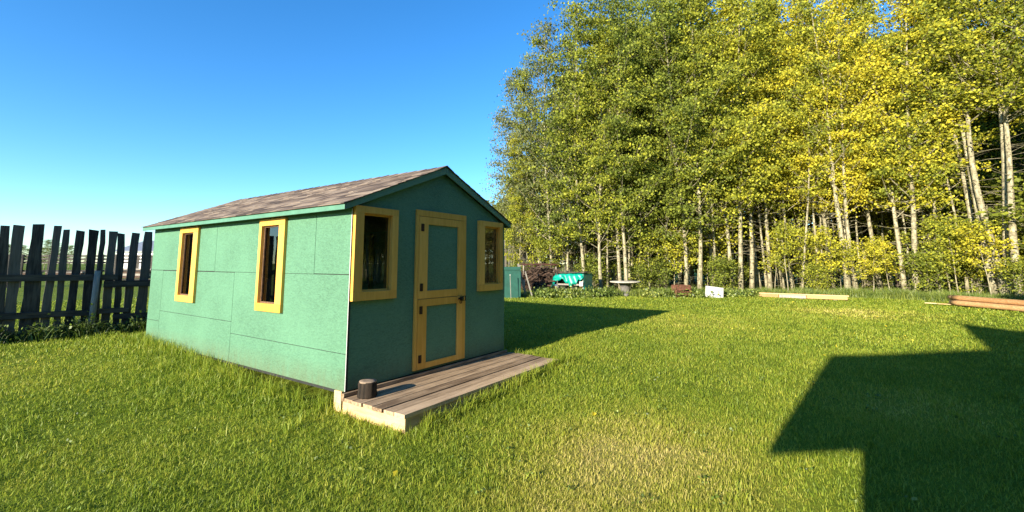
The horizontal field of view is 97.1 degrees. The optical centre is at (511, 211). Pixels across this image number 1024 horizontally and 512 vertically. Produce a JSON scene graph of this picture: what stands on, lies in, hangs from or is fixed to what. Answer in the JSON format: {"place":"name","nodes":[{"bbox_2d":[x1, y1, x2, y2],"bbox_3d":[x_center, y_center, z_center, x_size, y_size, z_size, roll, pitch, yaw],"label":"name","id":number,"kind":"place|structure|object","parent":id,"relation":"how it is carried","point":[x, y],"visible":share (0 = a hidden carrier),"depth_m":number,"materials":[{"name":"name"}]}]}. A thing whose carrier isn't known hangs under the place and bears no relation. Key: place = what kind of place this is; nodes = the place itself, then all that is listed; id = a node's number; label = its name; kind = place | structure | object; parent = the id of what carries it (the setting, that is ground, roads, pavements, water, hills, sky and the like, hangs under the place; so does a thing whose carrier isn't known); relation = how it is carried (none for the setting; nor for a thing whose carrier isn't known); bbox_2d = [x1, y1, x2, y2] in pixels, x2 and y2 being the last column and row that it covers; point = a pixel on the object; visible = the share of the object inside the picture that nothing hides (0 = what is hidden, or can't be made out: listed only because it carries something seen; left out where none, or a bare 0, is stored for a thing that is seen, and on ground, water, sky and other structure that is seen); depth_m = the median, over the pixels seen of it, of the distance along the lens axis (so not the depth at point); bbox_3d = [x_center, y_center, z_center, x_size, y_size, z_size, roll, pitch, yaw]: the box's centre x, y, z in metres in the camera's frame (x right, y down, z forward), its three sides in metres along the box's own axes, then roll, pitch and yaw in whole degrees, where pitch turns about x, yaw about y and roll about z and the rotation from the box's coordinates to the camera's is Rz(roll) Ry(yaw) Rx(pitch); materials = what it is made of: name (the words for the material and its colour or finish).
{"place":"outdoors","nodes":[
{"label":"outdoors","id":0,"kind":"place"},
{"bbox_2d":[0,0,1022,263],"label":"sky","id":1,"kind":"structure","parent":0,"point":[122,116],"materials":[{"name":"blue"}]},
{"bbox_2d":[0,264,1023,511],"bbox_3d":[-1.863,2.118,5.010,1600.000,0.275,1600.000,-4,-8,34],"label":"ground","id":2,"kind":"structure","parent":0,"point":[768,492],"depth_m":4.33,"materials":[{"name":"green plant"}]},
{"bbox_2d":[0,303,146,344],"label":"weeds","id":3,"kind":"object","parent":2,"relation":"on","point":[77,329],"visible":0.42,"depth_m":8.83,"materials":[{"name":"green plant"}]},
{"bbox_2d":[0,224,152,335],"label":"board fence","id":4,"kind":"object","parent":2,"relation":"on","point":[30,313],"visible":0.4,"depth_m":9.05,"materials":[{"name":"grey wood"}]},
{"bbox_2d":[6,254,152,287],"bbox_3d":[-25.863,3.465,25.988,12.117,2.000,0.216,0,-7,0],"label":"rail fence","id":5,"kind":"object","parent":2,"relation":"on","point":[23,258],"visible":0.11,"depth_m":26.01,"materials":[{"name":"grey wood"}]},
{"bbox_2d":[141,165,511,411],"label":"shed","id":6,"kind":"structure","parent":2,"relation":"on","point":[338,289],"depth_m":6.28,"materials":[{"name":"green paint"}]},
{"bbox_2d":[174,226,200,302],"bbox_3d":[-5.466,0.889,7.632,0.725,1.245,0.060,-4,-8,34],"label":"window frame","id":7,"kind":"structure","parent":6,"relation":"in","point":[196,231],"depth_m":7.54,"materials":[{"name":"yellow paint"}]},
{"bbox_2d":[254,217,287,312],"bbox_3d":[-3.256,0.719,6.121,0.660,1.245,0.060,-4,-8,34],"label":"window frame","id":8,"kind":"structure","parent":6,"relation":"in","point":[276,306],"depth_m":6.02,"materials":[{"name":"yellow paint"}]},
{"bbox_2d":[350,205,398,301],"bbox_3d":[-1.653,0.503,5.466,0.073,1.105,0.645,-4,-8,34],"label":"window frame","id":9,"kind":"structure","parent":6,"relation":"in","point":[356,292],"depth_m":5.38,"materials":[{"name":"yellow paint"}]},
{"bbox_2d":[418,216,462,298],"bbox_3d":[-0.993,0.651,6.400,0.046,1.102,0.887,-4,-8,34],"label":"door","id":10,"kind":"structure","parent":6,"relation":"in","point":[440,266],"depth_m":6.38,"materials":[{"name":"yellow paint"}]},
{"bbox_2d":[416,296,465,369],"bbox_3d":[-0.950,1.654,6.287,0.116,0.907,0.940,-4,-8,34],"label":"door","id":11,"kind":"structure","parent":6,"relation":"in","point":[439,320],"depth_m":6.27,"materials":[{"name":"yellow paint"}]},
{"bbox_2d":[477,220,502,290],"bbox_3d":[-0.357,0.718,7.337,0.073,1.105,0.627,-4,-8,34],"label":"window frame","id":12,"kind":"structure","parent":6,"relation":"in","point":[481,225],"depth_m":7.21,"materials":[{"name":"yellow paint"}]},
{"bbox_2d":[342,350,555,433],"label":"deck","id":13,"kind":"structure","parent":2,"relation":"on","point":[406,401],"depth_m":5.31,"materials":[{"name":"brown wood"}]},
{"bbox_2d":[357,379,376,398],"bbox_3d":[-1.589,1.956,4.998,0.215,0.174,0.214,-4,-8,34],"label":"log stump","id":14,"kind":"object","parent":13,"relation":"on","point":[367,388],"visible":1,"depth_m":4.92,"materials":[{"name":"wood"}]},
{"bbox_2d":[479,105,542,264],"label":"aspen tree","id":15,"kind":"object","parent":2,"relation":"on","point":[503,124],"visible":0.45,"depth_m":24.71,"materials":[{"name":"green plant"}]},
{"bbox_2d":[504,267,520,297],"bbox_3d":[-0.033,2.912,18.606,0.780,1.270,0.065,1,-7,-6],"label":"standing board","id":16,"kind":"object","parent":2,"relation":"on","point":[514,273],"visible":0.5,"depth_m":18.61,"materials":[{"name":"green paint"}]},
{"bbox_2d":[482,67,556,269],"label":"aspen tree","id":17,"kind":"object","parent":2,"relation":"on","point":[508,81],"visible":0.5,"depth_m":24.24,"materials":[{"name":"green plant"}]},
{"bbox_2d":[500,130,543,263],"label":"aspen tree","id":18,"kind":"object","parent":2,"relation":"on","point":[510,219],"visible":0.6,"depth_m":23.90,"materials":[{"name":"green plant"}]},
{"bbox_2d":[497,51,564,265],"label":"aspen tree","id":19,"kind":"object","parent":2,"relation":"on","point":[522,86],"visible":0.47,"depth_m":24.00,"materials":[{"name":"green plant"}]},
{"bbox_2d":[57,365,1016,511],"bbox_3d":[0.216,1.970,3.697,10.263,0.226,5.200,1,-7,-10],"label":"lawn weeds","id":20,"kind":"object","parent":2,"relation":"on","point":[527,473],"visible":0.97,"depth_m":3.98,"materials":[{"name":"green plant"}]},
{"bbox_2d":[499,14,588,271],"bbox_3d":[1.572,-3.187,23.654,4.560,14.631,5.042,0,-7,0],"label":"aspen tree","id":21,"kind":"object","parent":2,"relation":"on","point":[547,32],"visible":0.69,"depth_m":23.21,"materials":[{"name":"green plant"}]},
{"bbox_2d":[521,261,571,291],"bbox_3d":[1.231,3.228,20.809,3.446,1.960,2.413,0,-7,3],"label":"brush pile","id":22,"kind":"object","parent":2,"relation":"on","point":[538,276],"visible":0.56,"depth_m":20.43,"materials":[{"name":"brown wood"}]},
{"bbox_2d":[504,239,611,285],"bbox_3d":[2.757,3.080,26.504,8.121,2.751,0.085,4,-8,-30],"label":"slab fence","id":23,"kind":"object","parent":2,"relation":"on","point":[523,256],"visible":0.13,"depth_m":26.63,"materials":[{"name":"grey wood"}]},
{"bbox_2d":[523,35,600,273],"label":"aspen tree","id":24,"kind":"object","parent":2,"relation":"on","point":[554,217],"visible":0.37,"depth_m":22.87,"materials":[{"name":"green plant"}]},
{"bbox_2d":[551,272,592,290],"bbox_3d":[2.636,3.188,19.942,1.699,1.045,1.209,-4,-8,34],"label":"tarp shelter","id":25,"kind":"object","parent":2,"relation":"on","point":[578,279],"visible":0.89,"depth_m":19.52,"materials":[{"name":"teal fabric"}]},
{"bbox_2d":[518,0,656,271],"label":"aspen tree","id":26,"kind":"object","parent":2,"relation":"on","point":[579,91],"visible":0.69,"depth_m":21.89,"materials":[{"name":"green plant"}]},
{"bbox_2d":[565,250,616,287],"bbox_3d":[4.074,2.922,22.497,2.697,2.235,2.501,-9,-6,34],"label":"shrub","id":27,"kind":"object","parent":2,"relation":"on","point":[590,266],"visible":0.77,"depth_m":22.32,"materials":[{"name":"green plant"}]},
{"bbox_2d":[543,15,648,288],"bbox_3d":[4.003,-2.904,21.594,5.100,13.642,4.939,3,-7,-22],"label":"aspen tree","id":28,"kind":"object","parent":2,"relation":"on","point":[599,202],"visible":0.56,"depth_m":21.26,"materials":[{"name":"green plant"}]},
{"bbox_2d":[581,44,648,288],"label":"aspen tree","id":29,"kind":"object","parent":2,"relation":"on","point":[588,151],"visible":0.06,"depth_m":22.38,"materials":[{"name":"green plant"}]},
{"bbox_2d":[553,0,683,289],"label":"aspen tree","id":30,"kind":"object","parent":2,"relation":"on","point":[627,71],"visible":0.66,"depth_m":21.24,"materials":[{"name":"green plant"}]},
{"bbox_2d":[579,48,665,287],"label":"aspen tree","id":31,"kind":"object","parent":2,"relation":"on","point":[648,159],"visible":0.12,"depth_m":22.02,"materials":[{"name":"green plant"}]},
{"bbox_2d":[578,0,676,280],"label":"aspen tree","id":32,"kind":"object","parent":2,"relation":"on","point":[622,18],"visible":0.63,"depth_m":21.27,"materials":[{"name":"green plant"}]},
{"bbox_2d":[616,259,656,288],"bbox_3d":[5.939,3.137,21.769,2.013,1.728,1.733,-5,-3,34],"label":"shrub","id":33,"kind":"object","parent":2,"relation":"on","point":[637,270],"visible":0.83,"depth_m":21.65,"materials":[{"name":"green plant"}]},
{"bbox_2d":[604,35,671,285],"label":"aspen tree","id":34,"kind":"object","parent":2,"relation":"on","point":[656,135],"visible":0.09,"depth_m":22.43,"materials":[{"name":"green plant"}]},
{"bbox_2d":[583,0,702,287],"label":"aspen tree","id":35,"kind":"object","parent":2,"relation":"on","point":[636,21],"visible":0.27,"depth_m":22.95,"materials":[{"name":"green plant"}]},
{"bbox_2d":[529,283,759,298],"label":"broad weeds","id":36,"kind":"object","parent":2,"relation":"on","point":[545,292],"visible":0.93,"depth_m":18.86,"materials":[{"name":"green plant"}]},
{"bbox_2d":[627,226,664,288],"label":"aspen sapling","id":37,"kind":"object","parent":2,"relation":"on","point":[645,240],"visible":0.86,"depth_m":21.78,"materials":[{"name":"green plant"}]},
{"bbox_2d":[641,253,678,288],"bbox_3d":[7.056,3.010,22.016,2.141,1.990,2.400,-1,-7,9],"label":"shrub","id":38,"kind":"object","parent":2,"relation":"on","point":[658,266],"visible":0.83,"depth_m":21.80,"materials":[{"name":"green plant"}]},
{"bbox_2d":[610,0,733,287],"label":"aspen tree","id":39,"kind":"object","parent":2,"relation":"on","point":[686,223],"visible":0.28,"depth_m":21.52,"materials":[{"name":"green plant"}]},
{"bbox_2d":[654,228,709,284],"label":"aspen sapling","id":40,"kind":"object","parent":2,"relation":"on","point":[674,268],"visible":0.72,"depth_m":21.56,"materials":[{"name":"green plant"}]},
{"bbox_2d":[622,0,745,284],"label":"aspen tree","id":41,"kind":"object","parent":2,"relation":"on","point":[665,17],"visible":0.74,"depth_m":21.28,"materials":[{"name":"green plant"}]},
{"bbox_2d":[658,221,717,284],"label":"aspen sapling","id":42,"kind":"object","parent":2,"relation":"on","point":[691,242],"visible":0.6,"depth_m":21.82,"materials":[{"name":"green plant"}]},
{"bbox_2d":[658,27,735,286],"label":"aspen tree","id":43,"kind":"object","parent":2,"relation":"on","point":[723,87],"visible":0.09,"depth_m":22.20,"materials":[{"name":"green plant"}]},
{"bbox_2d":[649,0,752,289],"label":"aspen tree","id":44,"kind":"object","parent":2,"relation":"on","point":[692,13],"visible":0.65,"depth_m":21.19,"materials":[{"name":"green plant"}]},
{"bbox_2d":[666,25,753,284],"bbox_3d":[9.709,-2.621,22.798,4.109,13.358,4.527,-1,-7,5],"label":"aspen tree","id":45,"kind":"object","parent":2,"relation":"on","point":[730,139],"visible":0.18,"depth_m":21.87,"materials":[{"name":"green plant"}]},
{"bbox_2d":[651,0,785,283],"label":"aspen tree","id":46,"kind":"object","parent":2,"relation":"on","point":[734,195],"visible":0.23,"depth_m":21.77,"materials":[{"name":"green plant"}]},
{"bbox_2d":[679,29,760,285],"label":"aspen tree","id":47,"kind":"object","parent":2,"relation":"on","point":[724,168],"visible":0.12,"depth_m":22.00,"materials":[{"name":"green plant"}]},
{"bbox_2d":[654,0,786,289],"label":"aspen tree","id":48,"kind":"object","parent":2,"relation":"on","point":[735,130],"visible":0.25,"depth_m":21.91,"materials":[{"name":"green plant"}]},
{"bbox_2d":[694,214,750,287],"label":"aspen sapling","id":49,"kind":"object","parent":2,"relation":"on","point":[724,237],"visible":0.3,"depth_m":22.56,"materials":[{"name":"green plant"}]},
{"bbox_2d":[703,252,744,289],"bbox_3d":[9.961,2.916,21.405,2.105,2.074,2.423,-1,-1,34],"label":"shrub","id":50,"kind":"object","parent":2,"relation":"on","point":[720,266],"visible":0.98,"depth_m":21.24,"materials":[{"name":"green plant"}]},
{"bbox_2d":[691,0,807,289],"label":"aspen tree","id":51,"kind":"object","parent":2,"relation":"on","point":[747,37],"visible":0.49,"depth_m":21.86,"materials":[{"name":"green plant"}]},
{"bbox_2d":[721,47,786,288],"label":"aspen tree","id":52,"kind":"object","parent":2,"relation":"on","point":[759,190],"visible":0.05,"depth_m":23.29,"materials":[{"name":"green plant"}]},
{"bbox_2d":[722,20,799,287],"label":"aspen tree","id":53,"kind":"object","parent":2,"relation":"on","point":[747,242],"visible":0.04,"depth_m":26.95,"materials":[{"name":"green plant"}]},
{"bbox_2d":[711,0,812,288],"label":"aspen tree","id":54,"kind":"object","parent":2,"relation":"on","point":[750,220],"visible":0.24,"depth_m":22.56,"materials":[{"name":"green plant"}]},
{"bbox_2d":[730,39,798,286],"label":"aspen tree","id":55,"kind":"object","parent":2,"relation":"on","point":[781,172],"visible":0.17,"depth_m":23.03,"materials":[{"name":"green plant"}]},
{"bbox_2d":[521,282,1023,301],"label":"tall grass","id":56,"kind":"structure","parent":2,"relation":"on","point":[933,295],"depth_m":19.12,"materials":[{"name":"green plant"}]},
{"bbox_2d":[753,238,797,289],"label":"aspen sapling","id":57,"kind":"object","parent":2,"relation":"on","point":[779,267],"visible":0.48,"depth_m":22.49,"materials":[{"name":"green plant"}]},
{"bbox_2d":[727,0,825,287],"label":"aspen tree","id":58,"kind":"object","parent":2,"relation":"on","point":[765,206],"visible":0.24,"depth_m":23.12,"materials":[{"name":"green plant"}]},
{"bbox_2d":[748,2,817,289],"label":"aspen tree","id":59,"kind":"object","parent":2,"relation":"on","point":[775,97],"visible":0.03,"depth_m":23.99,"materials":[{"name":"green plant"}]},
{"bbox_2d":[761,219,815,289],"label":"aspen sapling","id":60,"kind":"object","parent":2,"relation":"on","point":[780,230],"visible":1,"depth_m":21.46,"materials":[{"name":"green plant"}]},
{"bbox_2d":[746,0,835,289],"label":"aspen tree","id":61,"kind":"object","parent":2,"relation":"on","point":[793,198],"visible":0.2,"depth_m":23.28,"materials":[{"name":"green plant"}]},
{"bbox_2d":[758,22,839,285],"bbox_3d":[15.862,-3.175,25.417,5.629,15.066,5.500,3,-7,-22],"label":"aspen tree","id":62,"kind":"object","parent":2,"relation":"on","point":[798,213],"visible":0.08,"depth_m":24.38,"materials":[{"name":"green plant"}]},
{"bbox_2d":[759,292,848,300],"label":"squared beam","id":63,"kind":"structure","parent":2,"relation":"on","point":[813,296],"depth_m":18.16,"materials":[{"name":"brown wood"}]},
{"bbox_2d":[756,0,852,289],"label":"aspen tree","id":64,"kind":"object","parent":2,"relation":"on","point":[779,92],"visible":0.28,"depth_m":23.11,"materials":[{"name":"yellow plant"}]},
{"bbox_2d":[757,29,865,289],"bbox_3d":[14.712,-2.612,22.200,4.475,13.223,4.075,6,-9,-44],"label":"aspen tree","id":65,"kind":"object","parent":2,"relation":"on","point":[801,82],"visible":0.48,"depth_m":22.01,"materials":[{"name":"green plant"}]},
{"bbox_2d":[768,27,860,288],"bbox_3d":[15.500,-2.857,23.099,4.399,13.894,4.075,0,-7,-3],"label":"aspen tree","id":66,"kind":"object","parent":2,"relation":"on","point":[820,218],"visible":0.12,"depth_m":22.75,"materials":[{"name":"green plant"}]},
{"bbox_2d":[795,258,842,290],"bbox_3d":[14.315,3.035,20.993,2.047,1.728,1.800,-3,-9,34],"label":"shrub","id":67,"kind":"object","parent":2,"relation":"on","point":[814,269],"visible":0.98,"depth_m":20.87,"materials":[{"name":"green plant"}]},
{"bbox_2d":[789,223,852,286],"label":"aspen sapling","id":68,"kind":"object","parent":2,"relation":"on","point":[824,240],"visible":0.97,"depth_m":20.76,"materials":[{"name":"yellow plant"}]},
{"bbox_2d":[772,0,871,289],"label":"aspen tree","id":69,"kind":"object","parent":2,"relation":"on","point":[822,211],"visible":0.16,"depth_m":22.86,"materials":[{"name":"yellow plant"}]},
{"bbox_2d":[773,0,872,288],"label":"aspen tree","id":70,"kind":"object","parent":2,"relation":"on","point":[847,282],"visible":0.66,"depth_m":21.89,"materials":[{"name":"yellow plant"}]},
{"bbox_2d":[778,0,924,289],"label":"aspen tree","id":71,"kind":"object","parent":2,"relation":"on","point":[843,68],"visible":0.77,"depth_m":21.30,"materials":[{"name":"green plant"}]},
{"bbox_2d":[834,246,873,289],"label":"aspen sapling","id":72,"kind":"object","parent":2,"relation":"on","point":[846,254],"visible":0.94,"depth_m":20.31,"materials":[{"name":"yellow plant"}]},
{"bbox_2d":[792,31,940,287],"bbox_3d":[20.999,-3.179,26.162,6.647,15.245,7.231,5,-8,-37],"label":"aspen tree","id":73,"kind":"object","parent":2,"relation":"on","point":[874,216],"visible":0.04,"depth_m":25.53,"materials":[{"name":"green plant"}]},
{"bbox_2d":[815,0,928,288],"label":"aspen tree","id":74,"kind":"object","parent":2,"relation":"on","point":[879,285],"visible":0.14,"depth_m":22.23,"materials":[{"name":"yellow plant"}]},
{"bbox_2d":[846,234,902,290],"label":"aspen sapling","id":75,"kind":"object","parent":2,"relation":"on","point":[876,269],"visible":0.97,"depth_m":20.00,"materials":[{"name":"yellow plant"}]},
{"bbox_2d":[856,257,909,289],"bbox_3d":[18.299,3.017,22.465,2.556,2.104,2.367,-8,-8,34],"label":"shrub","id":76,"kind":"object","parent":2,"relation":"on","point":[869,279],"visible":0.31,"depth_m":22.21,"materials":[{"name":"green plant"}]},
{"bbox_2d":[809,0,960,290],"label":"aspen tree","id":77,"kind":"object","parent":2,"relation":"on","point":[869,12],"visible":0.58,"depth_m":20.84,"materials":[{"name":"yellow plant"}]},
{"bbox_2d":[854,65,967,288],"bbox_3d":[22.490,-2.887,25.978,6.111,14.662,6.276,-3,-8,34],"label":"aspen tree","id":78,"kind":"object","parent":2,"relation":"on","point":[885,229],"visible":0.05,"depth_m":24.88,"materials":[{"name":"green plant"}]},
{"bbox_2d":[837,0,995,292],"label":"aspen tree","id":79,"kind":"object","parent":2,"relation":"on","point":[898,79],"visible":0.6,"depth_m":20.46,"materials":[{"name":"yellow plant"}]},
{"bbox_2d":[887,242,963,292],"bbox_3d":[18.126,2.550,20.117,2.422,2.497,2.800,0,-7,4],"label":"shrub","id":80,"kind":"object","parent":2,"relation":"on","point":[921,258],"visible":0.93,"depth_m":19.76,"materials":[{"name":"green plant"}]},
{"bbox_2d":[882,212,974,291],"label":"aspen sapling","id":81,"kind":"object","parent":2,"relation":"on","point":[926,221],"visible":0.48,"depth_m":20.53,"materials":[{"name":"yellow plant"}]},
{"bbox_2d":[879,0,987,291],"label":"aspen tree","id":82,"kind":"object","parent":2,"relation":"on","point":[944,205],"visible":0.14,"depth_m":20.88,"materials":[{"name":"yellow plant"}]},
{"bbox_2d":[852,0,1023,293],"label":"aspen tree","id":83,"kind":"object","parent":2,"relation":"on","point":[993,283],"visible":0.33,"depth_m":19.83,"materials":[{"name":"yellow plant"}]},
{"bbox_2d":[874,0,1017,293],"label":"aspen tree","id":84,"kind":"object","parent":2,"relation":"on","point":[966,191],"visible":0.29,"depth_m":20.26,"materials":[{"name":"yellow plant"}]},
{"bbox_2d":[871,0,1023,294],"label":"aspen tree","id":85,"kind":"object","parent":2,"relation":"on","point":[980,201],"visible":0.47,"depth_m":19.29,"materials":[{"name":"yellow plant"}]},
{"bbox_2d":[881,0,1023,293],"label":"aspen tree","id":86,"kind":"object","parent":2,"relation":"on","point":[991,135],"visible":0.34,"depth_m":20.29,"materials":[{"name":"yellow plant"}]},
{"bbox_2d":[916,217,993,291],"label":"aspen sapling","id":87,"kind":"object","parent":2,"relation":"on","point":[947,233],"visible":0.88,"depth_m":19.39,"materials":[{"name":"green plant"}]},
{"bbox_2d":[899,168,1023,289],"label":"thicket bush","id":88,"kind":"object","parent":2,"relation":"on","point":[994,187],"visible":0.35,"depth_m":23.86,"materials":[{"name":"green plant"}]},
{"bbox_2d":[900,0,1023,295],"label":"aspen tree","id":89,"kind":"object","parent":2,"relation":"on","point":[1003,164],"visible":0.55,"depth_m":18.80,"materials":[{"name":"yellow plant"}]},
{"bbox_2d":[907,29,1023,245],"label":"aspen tree","id":90,"kind":"object","parent":2,"relation":"on","point":[998,156],"visible":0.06,"depth_m":24.86,"materials":[{"name":"green plant"}]},
{"bbox_2d":[920,0,1023,295],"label":"aspen tree","id":91,"kind":"object","parent":2,"relation":"on","point":[1010,183],"visible":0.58,"depth_m":18.36,"materials":[{"name":"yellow plant"}]},
{"bbox_2d":[927,0,1023,189],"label":"aspen tree","id":92,"kind":"object","parent":2,"relation":"on","point":[958,83],"visible":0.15,"depth_m":19.58,"materials":[{"name":"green plant"}]},
{"bbox_2d":[938,219,1023,296],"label":"aspen sapling","id":93,"kind":"object","parent":2,"relation":"on","point":[969,238],"visible":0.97,"depth_m":18.31,"materials":[{"name":"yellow plant"}]},
{"bbox_2d":[945,241,1023,291],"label":"shrub","id":94,"kind":"object","parent":2,"relation":"on","point":[984,280],"visible":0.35,"depth_m":19.90,"materials":[{"name":"green plant"}]},
{"bbox_2d":[950,300,1023,311],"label":"peeled log","id":95,"kind":"object","parent":2,"relation":"on","point":[989,305],"visible":0.99,"depth_m":14.12,"materials":[{"name":"beige wood"}]},
{"bbox_2d":[951,295,1023,305],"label":"peeled log","id":96,"kind":"object","parent":95,"relation":"on","point":[992,300],"visible":1,"depth_m":14.18,"materials":[{"name":"beige wood"}]},
{"bbox_2d":[950,24,1023,218],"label":"aspen tree","id":97,"kind":"object","parent":2,"relation":"on","point":[991,127],"visible":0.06,"depth_m":25.21,"materials":[{"name":"green plant"}]},
{"bbox_2d":[951,178,1023,251],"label":"tree","id":98,"kind":"object","parent":2,"relation":"on","point":[1006,215],"visible":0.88,"depth_m":18.02,"materials":[{"name":"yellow plant"}]},
{"bbox_2d":[979,64,1023,270],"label":"spruce tree","id":99,"kind":"object","parent":2,"relation":"on","point":[1016,151],"visible":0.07,"depth_m":24.90,"materials":[{"name":"green plant"}]},
{"bbox_2d":[985,0,1023,78],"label":"aspen tree","id":100,"kind":"object","parent":2,"relation":"on","point":[1016,29],"visible":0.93,"depth_m":17.61,"materials":[{"name":"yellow plant"}]},
{"bbox_2d":[987,253,1023,293],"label":"shrub","id":101,"kind":"object","parent":2,"relation":"on","point":[1019,266],"visible":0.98,"depth_m":17.59,"materials":[{"name":"green plant"}]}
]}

